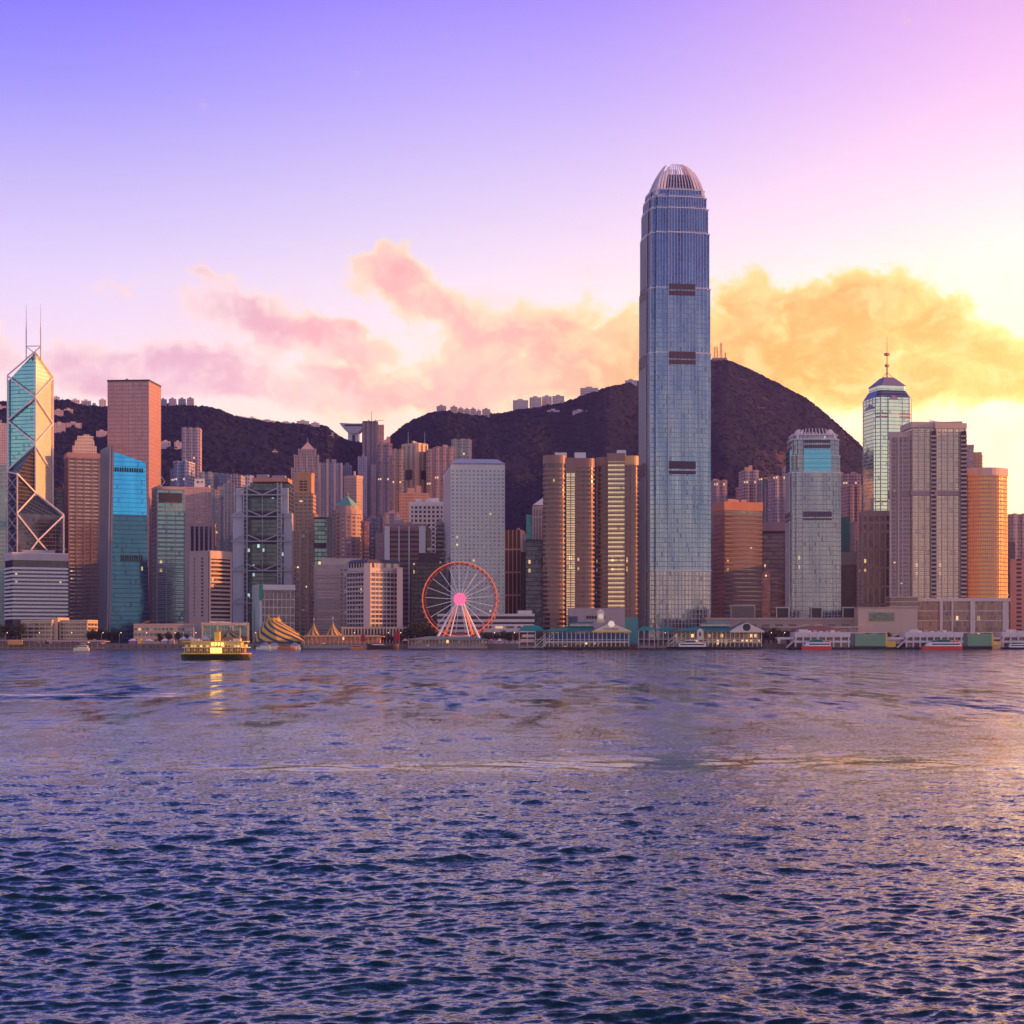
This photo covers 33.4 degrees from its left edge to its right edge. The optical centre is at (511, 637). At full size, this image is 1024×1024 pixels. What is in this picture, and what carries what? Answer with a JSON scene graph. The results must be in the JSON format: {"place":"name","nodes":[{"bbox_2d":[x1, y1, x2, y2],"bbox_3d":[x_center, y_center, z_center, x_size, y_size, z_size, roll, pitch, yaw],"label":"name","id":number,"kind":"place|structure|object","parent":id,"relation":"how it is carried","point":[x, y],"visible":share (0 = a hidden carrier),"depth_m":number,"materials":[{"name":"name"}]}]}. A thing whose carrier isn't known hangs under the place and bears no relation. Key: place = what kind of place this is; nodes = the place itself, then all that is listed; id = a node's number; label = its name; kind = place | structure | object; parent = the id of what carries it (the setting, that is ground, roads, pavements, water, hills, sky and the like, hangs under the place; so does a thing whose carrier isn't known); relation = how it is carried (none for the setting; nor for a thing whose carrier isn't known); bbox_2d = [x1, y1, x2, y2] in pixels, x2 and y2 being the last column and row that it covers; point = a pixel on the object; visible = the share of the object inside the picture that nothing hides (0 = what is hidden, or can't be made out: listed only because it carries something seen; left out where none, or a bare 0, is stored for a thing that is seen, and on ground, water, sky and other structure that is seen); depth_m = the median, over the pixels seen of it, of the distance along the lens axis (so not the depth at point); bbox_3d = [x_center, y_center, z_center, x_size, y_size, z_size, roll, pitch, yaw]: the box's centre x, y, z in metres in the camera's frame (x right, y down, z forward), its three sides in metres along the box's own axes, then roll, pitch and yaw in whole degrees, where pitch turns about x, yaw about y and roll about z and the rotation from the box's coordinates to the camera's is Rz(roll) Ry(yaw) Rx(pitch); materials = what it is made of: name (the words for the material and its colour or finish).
{"place":"outdoors","nodes":[
{"label":"outdoors","id":0,"kind":"place"},
{"bbox_2d":[105,640,674,643],"bbox_3d":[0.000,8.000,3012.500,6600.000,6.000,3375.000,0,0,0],"label":"ground","id":1,"kind":"structure","parent":0,"point":[652,641],"depth_m":1752.30,"materials":[{"name":"grey concrete"}]},
{"bbox_2d":[0,465,5,639],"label":"tower block","id":2,"kind":"structure","parent":1,"relation":"on","point":[2,522],"depth_m":1701.67,"materials":[{"name":"brown glass"}]},
{"bbox_2d":[7,311,63,552],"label":"skyscraper","id":3,"kind":"structure","parent":1,"relation":"on","point":[35,518],"depth_m":1783.36,"materials":[{"name":"teal glass"}]},
{"bbox_2d":[4,550,68,639],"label":"office block","id":4,"kind":"structure","parent":1,"relation":"on","point":[35,584],"depth_m":1490.64,"materials":[{"name":"white glass"}]},
{"bbox_2d":[21,618,97,643],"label":"office block","id":5,"kind":"structure","parent":1,"relation":"on","point":[58,628],"depth_m":1399.50,"materials":[{"name":"beige concrete"}]},
{"bbox_2d":[64,434,99,619],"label":"tower block","id":6,"kind":"structure","parent":1,"relation":"on","point":[81,497],"depth_m":1806.12,"materials":[{"name":"brown glass"}]},
{"bbox_2d":[98,446,148,642],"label":"skyscraper","id":7,"kind":"structure","parent":1,"relation":"on","point":[123,597],"depth_m":1508.45,"materials":[{"name":"blue glass"}]},
{"bbox_2d":[107,379,160,623],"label":"skyscraper","id":8,"kind":"structure","parent":1,"relation":"on","point":[134,419],"depth_m":1852.39,"materials":[{"name":"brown glass"}]},
{"bbox_2d":[152,473,188,623],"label":"office tower","id":9,"kind":"structure","parent":1,"relation":"on","point":[170,560],"depth_m":1565.54,"materials":[{"name":"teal glass"}]},
{"bbox_2d":[185,487,210,522],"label":"tower block","id":10,"kind":"structure","parent":1,"relation":"on","point":[197,503],"depth_m":1880.56,"materials":[{"name":"paint"}]},
{"bbox_2d":[189,521,215,550],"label":"tower block","id":11,"kind":"structure","parent":1,"relation":"on","point":[202,536],"depth_m":1740.07,"materials":[{"name":"grey concrete"}]},
{"bbox_2d":[189,550,231,638],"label":"office block","id":12,"kind":"structure","parent":1,"relation":"on","point":[210,585],"depth_m":1437.50,"materials":[{"name":"paint"}]},
{"bbox_2d":[212,486,222,550],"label":"tower block","id":13,"kind":"structure","parent":1,"relation":"on","point":[217,506],"depth_m":1859.78,"materials":[{"name":"paint"}]},
{"bbox_2d":[223,480,234,622],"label":"tower block","id":14,"kind":"structure","parent":1,"relation":"on","point":[228,499],"depth_m":1829.88,"materials":[{"name":"grey glass"}]},
{"bbox_2d":[231,474,293,642],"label":"skyscraper","id":15,"kind":"structure","parent":1,"relation":"on","point":[263,522],"depth_m":1708.50,"materials":[{"name":"grey glass"}]},
{"bbox_2d":[252,584,294,642],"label":"office block","id":16,"kind":"structure","parent":1,"relation":"on","point":[273,601],"depth_m":1447.48,"materials":[{"name":"grey glass"}]},
{"bbox_2d":[292,472,317,635],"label":"tower block","id":17,"kind":"structure","parent":1,"relation":"on","point":[305,514],"depth_m":1620.19,"materials":[{"name":"paint"}]},
{"bbox_2d":[291,438,319,516],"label":"tower block","id":18,"kind":"structure","parent":1,"relation":"on","point":[306,459],"depth_m":1991.59,"materials":[{"name":"paint"}]},
{"bbox_2d":[314,511,330,563],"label":"office tower","id":19,"kind":"structure","parent":1,"relation":"on","point":[320,537],"depth_m":1589.71,"materials":[{"name":"teal glass"}]},
{"bbox_2d":[314,557,360,634],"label":"office block","id":20,"kind":"structure","parent":1,"relation":"on","point":[329,588],"depth_m":1499.57,"materials":[{"name":"paint"}]},
{"bbox_2d":[332,492,362,559],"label":"tower block","id":21,"kind":"structure","parent":1,"relation":"on","point":[347,528],"depth_m":1734.19,"materials":[{"name":"beige concrete"}]},
{"bbox_2d":[344,471,362,520],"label":"tower block","id":22,"kind":"structure","parent":1,"relation":"on","point":[353,485],"depth_m":1853.88,"materials":[{"name":"paint"}]},
{"bbox_2d":[364,516,381,558],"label":"apartment tower","id":23,"kind":"structure","parent":1,"relation":"on","point":[375,525],"depth_m":1799.80,"materials":[{"name":"paint"}]},
{"bbox_2d":[346,559,402,626],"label":"hotel block","id":24,"kind":"structure","parent":1,"relation":"on","point":[374,592],"depth_m":1440.04,"materials":[{"name":"beige concrete"}]},
{"bbox_2d":[375,533,383,559],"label":"office block","id":25,"kind":"structure","parent":1,"relation":"on","point":[379,546],"depth_m":1718.90,"materials":[{"name":"paint"}]},
{"bbox_2d":[384,520,430,638],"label":"office tower","id":26,"kind":"structure","parent":1,"relation":"on","point":[406,544],"depth_m":1559.50,"materials":[{"name":"paint"}]},
{"bbox_2d":[399,486,429,523],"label":"office tower","id":27,"kind":"structure","parent":1,"relation":"on","point":[410,495],"depth_m":1899.45,"materials":[{"name":"paint"}]},
{"bbox_2d":[409,498,443,552],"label":"office tower","id":28,"kind":"structure","parent":1,"relation":"on","point":[429,512],"depth_m":1679.54,"materials":[{"name":"paint"}]},
{"bbox_2d":[411,553,445,638],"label":"office block","id":29,"kind":"structure","parent":1,"relation":"on","point":[425,567],"depth_m":1500.04,"materials":[{"name":"grey glass"}]},
{"bbox_2d":[436,518,443,562],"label":"office tower","id":30,"kind":"structure","parent":1,"relation":"on","point":[440,536],"depth_m":1589.96,"materials":[{"name":"grey concrete"}]},
{"bbox_2d":[443,459,505,613],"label":"skyscraper","id":31,"kind":"structure","parent":1,"relation":"on","point":[474,511],"depth_m":1502.83,"materials":[{"name":"paint"}]},
{"bbox_2d":[445,472,503,611],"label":"window","id":32,"kind":"structure","parent":31,"relation":"in","point":[449,472],"depth_m":1502.52,"materials":[{"name":"grey glass"}]},
{"bbox_2d":[437,610,534,643],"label":"post office","id":33,"kind":"structure","parent":1,"relation":"on","point":[513,622],"depth_m":1399.40,"materials":[{"name":"paint"}]},
{"bbox_2d":[0,644,988,648],"bbox_3d":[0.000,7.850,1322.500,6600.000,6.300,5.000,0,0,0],"label":"sea wall","id":34,"kind":"structure","parent":1,"relation":"on","point":[489,646],"depth_m":1320.00,"materials":[{"name":"paint"}]},
{"bbox_2d":[505,528,524,613],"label":"office tower","id":35,"kind":"structure","parent":1,"relation":"on","point":[512,571],"depth_m":1599.76,"materials":[{"name":"paint"}]},
{"bbox_2d":[521,534,525,609],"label":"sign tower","id":36,"kind":"structure","parent":1,"relation":"on","point":[523,572],"depth_m":1570.00,"materials":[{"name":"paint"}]},
{"bbox_2d":[525,540,542,642],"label":"office tower","id":37,"kind":"structure","parent":1,"relation":"on","point":[534,576],"depth_m":1559.99,"materials":[{"name":"black glass"}]},
{"bbox_2d":[532,498,542,539],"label":"tower block","id":38,"kind":"structure","parent":1,"relation":"on","point":[537,520],"depth_m":1799.97,"materials":[{"name":"grey concrete"}]},
{"bbox_2d":[543,452,594,642],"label":"skyscraper","id":39,"kind":"structure","parent":1,"relation":"on","point":[568,532],"depth_m":1443.36,"materials":[{"name":"brown glass"}]},
{"bbox_2d":[568,608,637,643],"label":"podium","id":40,"kind":"object","parent":1,"relation":"on","point":[616,616],"visible":0.58,"depth_m":1405.00,"materials":[{"name":"paint"}]},
{"bbox_2d":[596,450,638,616],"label":"skyscraper","id":41,"kind":"structure","parent":1,"relation":"on","point":[617,530],"depth_m":1471.87,"materials":[{"name":"beige glass"}]},
{"bbox_2d":[638,164,711,639],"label":"skyscraper","id":42,"kind":"structure","parent":1,"relation":"on","point":[675,570],"depth_m":1503.87,"materials":[{"name":"blue glass"}]},
{"bbox_2d":[712,499,762,617],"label":"office tower","id":43,"kind":"structure","parent":1,"relation":"on","point":[737,554],"depth_m":1606.69,"materials":[{"name":"orange glass"}]},
{"bbox_2d":[762,522,784,617],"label":"office tower","id":44,"kind":"structure","parent":1,"relation":"on","point":[773,565],"depth_m":1699.61,"materials":[{"name":"brown glass"}]},
{"bbox_2d":[700,617,853,643],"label":"terrace","id":45,"kind":"structure","parent":1,"relation":"on","point":[760,623],"depth_m":1420.00,"materials":[{"name":"paint"}]},
{"bbox_2d":[729,605,754,617],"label":"terrace screen","id":46,"kind":"object","parent":45,"relation":"on","point":[742,610],"visible":0.97,"depth_m":1430.60,"materials":[{"name":"paint"}]},
{"bbox_2d":[762,625,859,643],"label":"terrace","id":47,"kind":"structure","parent":1,"relation":"on","point":[845,628],"depth_m":1385.00,"materials":[{"name":"paint"}]},
{"bbox_2d":[785,428,841,617],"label":"skyscraper","id":48,"kind":"structure","parent":1,"relation":"on","point":[813,526],"depth_m":1479.29,"materials":[{"name":"grey glass"}]},
{"bbox_2d":[841,515,849,551],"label":"tower block","id":49,"kind":"structure","parent":1,"relation":"on","point":[845,534],"depth_m":1749.96,"materials":[{"name":"glass"}]},
{"bbox_2d":[841,552,855,606],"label":"office block","id":50,"kind":"structure","parent":1,"relation":"on","point":[848,579],"depth_m":1600.10,"materials":[{"name":"brown glass"}]},
{"bbox_2d":[856,510,888,606],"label":"office tower","id":51,"kind":"structure","parent":1,"relation":"on","point":[872,566],"depth_m":1540.13,"materials":[{"name":"brown concrete"}]},
{"bbox_2d":[853,597,918,643],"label":"podium","id":52,"kind":"object","parent":1,"relation":"on","point":[894,616],"visible":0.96,"depth_m":1399.98,"materials":[{"name":"paint"}]},
{"bbox_2d":[863,353,911,510],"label":"skyscraper","id":53,"kind":"structure","parent":1,"relation":"on","point":[887,404],"depth_m":1954.70,"materials":[{"name":"grey glass"}]},
{"bbox_2d":[888,419,966,597],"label":"hotel tower","id":54,"kind":"structure","parent":1,"relation":"on","point":[927,494],"depth_m":1499.78,"materials":[{"name":"paint"}]},
{"bbox_2d":[918,598,1010,640],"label":"podium","id":55,"kind":"object","parent":1,"relation":"on","point":[968,614],"visible":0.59,"depth_m":1419.35,"materials":[{"name":"beige glass"}]},
{"bbox_2d":[967,445,982,467],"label":"tower block","id":56,"kind":"structure","parent":1,"relation":"on","point":[974,459],"depth_m":1750.46,"materials":[{"name":"paint"}]},
{"bbox_2d":[967,467,1007,597],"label":"hotel tower","id":57,"kind":"structure","parent":1,"relation":"on","point":[987,533],"depth_m":1513.16,"materials":[{"name":"gold glass"}]},
{"bbox_2d":[1010,555,1023,630],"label":"office block","id":58,"kind":"structure","parent":1,"relation":"on","point":[1017,594],"depth_m":1561.53,"materials":[{"name":"paint"}]},
{"bbox_2d":[0,362,862,533],"bbox_3d":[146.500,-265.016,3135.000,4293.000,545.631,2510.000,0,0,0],"label":"hills","id":59,"kind":"structure","parent":0,"point":[229,431],"depth_m":2844.33,"materials":[{"name":"green plant"}]},
{"bbox_2d":[0,420,6,552],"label":"tower block","id":60,"kind":"structure","parent":59,"relation":"on","point":[3,443],"depth_m":2152.39,"materials":[{"name":"paint"}]},
{"bbox_2d":[173,460,194,486],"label":"apartment tower","id":61,"kind":"structure","parent":59,"relation":"on","point":[184,473],"depth_m":2079.16,"materials":[{"name":"paint"}]},
{"bbox_2d":[181,427,201,478],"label":"apartment tower","id":62,"kind":"structure","parent":59,"relation":"on","point":[191,444],"depth_m":2249.06,"materials":[{"name":"paint"}]},
{"bbox_2d":[319,459,342,517],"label":"tower block","id":63,"kind":"structure","parent":59,"relation":"on","point":[331,485],"depth_m":2049.81,"materials":[{"name":"paint"}]},
{"bbox_2d":[340,423,361,441],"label":"viewing tower","id":64,"kind":"structure","parent":59,"relation":"on","point":[354,430],"depth_m":3034.00,"materials":[{"name":"paint"}]},
{"bbox_2d":[358,453,366,521],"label":"tower block","id":65,"kind":"structure","parent":59,"relation":"on","point":[362,465],"depth_m":2060.22,"materials":[{"name":"paint"}]},
{"bbox_2d":[362,411,383,516],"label":"tower block","id":66,"kind":"structure","parent":59,"relation":"on","point":[372,434],"depth_m":2199.50,"materials":[{"name":"paint"}]},
{"bbox_2d":[377,437,391,517],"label":"apartment tower","id":67,"kind":"structure","parent":59,"relation":"on","point":[384,476],"depth_m":2079.35,"materials":[{"name":"paint"}]},
{"bbox_2d":[392,449,403,512],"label":"apartment tower","id":68,"kind":"structure","parent":59,"relation":"on","point":[397,472],"depth_m":2119.83,"materials":[{"name":"paint"}]},
{"bbox_2d":[402,441,427,492],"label":"apartment tower","id":69,"kind":"structure","parent":59,"relation":"on","point":[414,464],"depth_m":2155.79,"materials":[{"name":"paint"}]},
{"bbox_2d":[426,449,431,497],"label":"apartment tower","id":70,"kind":"structure","parent":59,"relation":"on","point":[428,470],"depth_m":2137.79,"materials":[{"name":"paint"}]},
{"bbox_2d":[0,359,862,532],"bbox_3d":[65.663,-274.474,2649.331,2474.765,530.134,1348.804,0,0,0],"label":"forest","id":71,"kind":"object","parent":59,"relation":"on","point":[427,425],"visible":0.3,"depth_m":2807.96,"materials":[{"name":"green plant"}]},
{"bbox_2d":[432,445,454,501],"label":"apartment tower","id":72,"kind":"structure","parent":59,"relation":"on","point":[442,458],"depth_m":2059.11,"materials":[{"name":"paint"}]},
{"bbox_2d":[451,439,471,459],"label":"apartment tower","id":73,"kind":"structure","parent":59,"relation":"on","point":[463,449],"depth_m":2199.70,"materials":[{"name":"paint"}]},
{"bbox_2d":[711,479,727,530],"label":"apartment tower","id":74,"kind":"structure","parent":59,"relation":"on","point":[718,491],"depth_m":2148.78,"materials":[{"name":"paint"}]},
{"bbox_2d":[738,465,758,501],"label":"apartment tower","id":75,"kind":"structure","parent":59,"relation":"on","point":[748,476],"depth_m":2119.16,"materials":[{"name":"paint"}]},
{"bbox_2d":[757,477,767,522],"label":"apartment tower","id":76,"kind":"structure","parent":59,"relation":"on","point":[762,489],"depth_m":2079.96,"materials":[{"name":"paint"}]},
{"bbox_2d":[768,475,784,521],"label":"apartment tower","id":77,"kind":"structure","parent":59,"relation":"on","point":[776,498],"depth_m":2059.33,"materials":[{"name":"paint"}]},
{"bbox_2d":[841,485,861,539],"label":"apartment tower","id":78,"kind":"structure","parent":59,"relation":"on","point":[851,501],"depth_m":2048.92,"materials":[{"name":"paint"}]},
{"bbox_2d":[841,472,861,486],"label":"apartment tower","id":79,"kind":"structure","parent":59,"relation":"on","point":[852,478],"depth_m":2128.66,"materials":[{"name":"paint"}]},
{"bbox_2d":[1007,513,1023,597],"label":"apartment tower","id":80,"kind":"structure","parent":59,"relation":"on","point":[1015,528],"depth_m":1948.74,"materials":[{"name":"paint"}]},
{"bbox_2d":[0,649,1023,1023],"bbox_3d":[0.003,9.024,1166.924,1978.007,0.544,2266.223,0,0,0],"label":"water","id":81,"kind":"structure","parent":0,"point":[548,837],"depth_m":76.92,"materials":[{"name":"blue liquid"}]},
{"bbox_2d":[47,640,109,648],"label":"quay shed","id":82,"kind":"structure","parent":81,"relation":"in","point":[70,642],"depth_m":1320.50,"materials":[{"name":"paint"}]},
{"bbox_2d":[180,627,252,659],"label":"ferry","id":83,"kind":"object","parent":81,"relation":"on","point":[217,648],"visible":0.94,"depth_m":686.65,"materials":[{"name":"paint"}]},
{"bbox_2d":[302,635,384,648],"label":"long marquee","id":84,"kind":"object","parent":81,"relation":"in","point":[333,639],"visible":0.75,"depth_m":1320.50,"materials":[{"name":"paint"}]},
{"bbox_2d":[361,631,399,649],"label":"junk boat","id":85,"kind":"object","parent":81,"relation":"on","point":[376,646],"visible":0.88,"depth_m":1289.92,"materials":[{"name":"paint"}]},
{"bbox_2d":[406,636,488,648],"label":"pier pavilion","id":86,"kind":"structure","parent":81,"relation":"in","point":[447,642],"depth_m":1314.50,"materials":[{"name":"paint"}]},
{"bbox_2d":[534,609,631,648],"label":"ferry pier","id":87,"kind":"structure","parent":81,"relation":"in","point":[611,634],"depth_m":1298.20,"materials":[{"name":"paint"}]},
{"bbox_2d":[518,625,544,648],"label":"canopy","id":88,"kind":"object","parent":87,"relation":"attached to","point":[527,628],"visible":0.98,"depth_m":1306.50,"materials":[{"name":"metal"}]},
{"bbox_2d":[666,640,708,649],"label":"berthed ferry","id":89,"kind":"object","parent":81,"relation":"on","point":[690,645],"visible":0.81,"depth_m":1277.17,"materials":[{"name":"paint"}]},
{"bbox_2d":[666,622,763,648],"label":"ferry pier","id":90,"kind":"structure","parent":81,"relation":"in","point":[745,635],"depth_m":1300.20,"materials":[{"name":"paint"}]},
{"bbox_2d":[801,635,831,649],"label":"catamaran","id":91,"kind":"object","parent":81,"relation":"on","point":[816,644],"visible":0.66,"depth_m":1279.97,"materials":[{"name":"paint"}]},
{"bbox_2d":[775,629,895,648],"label":"ferry terminal","id":92,"kind":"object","parent":81,"relation":"on","point":[799,638],"visible":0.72,"depth_m":1300.60,"materials":[{"name":"paint"}]},
{"bbox_2d":[921,636,962,649],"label":"catamaran","id":93,"kind":"object","parent":81,"relation":"on","point":[941,644],"visible":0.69,"depth_m":1279.99,"materials":[{"name":"paint"}]},
{"bbox_2d":[887,629,1001,648],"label":"ferry terminal","id":94,"kind":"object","parent":81,"relation":"on","point":[913,638],"visible":0.7,"depth_m":1300.60,"materials":[{"name":"paint"}]},
{"bbox_2d":[994,629,1023,646],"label":"ferry terminal","id":95,"kind":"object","parent":81,"relation":"on","point":[1006,637],"visible":0.6,"depth_m":1304.00,"materials":[{"name":"paint"}]},
{"bbox_2d":[0,0,1023,513],"label":"sky","id":96,"kind":"structure","parent":0,"point":[330,213],"materials":[{"name":"purple"}]},
{"bbox_3d":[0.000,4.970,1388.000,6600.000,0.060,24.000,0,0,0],"label":"road","id":97,"kind":"structure","parent":0,"visible":0},
{"bbox_2d":[201,621,248,643],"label":"entrance hall","id":98,"kind":"structure","parent":97,"relation":"on","point":[210,628],"depth_m":1377.78,"materials":[{"name":"beige glass"}]},
{"bbox_2d":[341,627,409,643],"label":"colonnade hall","id":99,"kind":"structure","parent":97,"relation":"on","point":[364,630],"depth_m":1384.52,"materials":[{"name":"paint"}]},
{"bbox_3d":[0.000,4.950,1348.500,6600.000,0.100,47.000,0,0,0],"label":"promenade","id":100,"kind":"structure","parent":0,"visible":0},
{"bbox_2d":[133,620,194,643],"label":"hall","id":101,"kind":"structure","parent":100,"relation":"on","point":[142,629],"depth_m":1370.97,"materials":[{"name":"paint"}]},
{"bbox_2d":[253,615,305,643],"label":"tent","id":102,"kind":"object","parent":100,"relation":"on","point":[274,630],"visible":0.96,"depth_m":1334.72,"materials":[{"name":"fabric"}]},
{"bbox_2d":[421,562,498,643],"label":"ferris wheel","id":103,"kind":"object","parent":100,"relation":"on","point":[460,598],"visible":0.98,"depth_m":1358.68,"materials":[{"name":"orange"}]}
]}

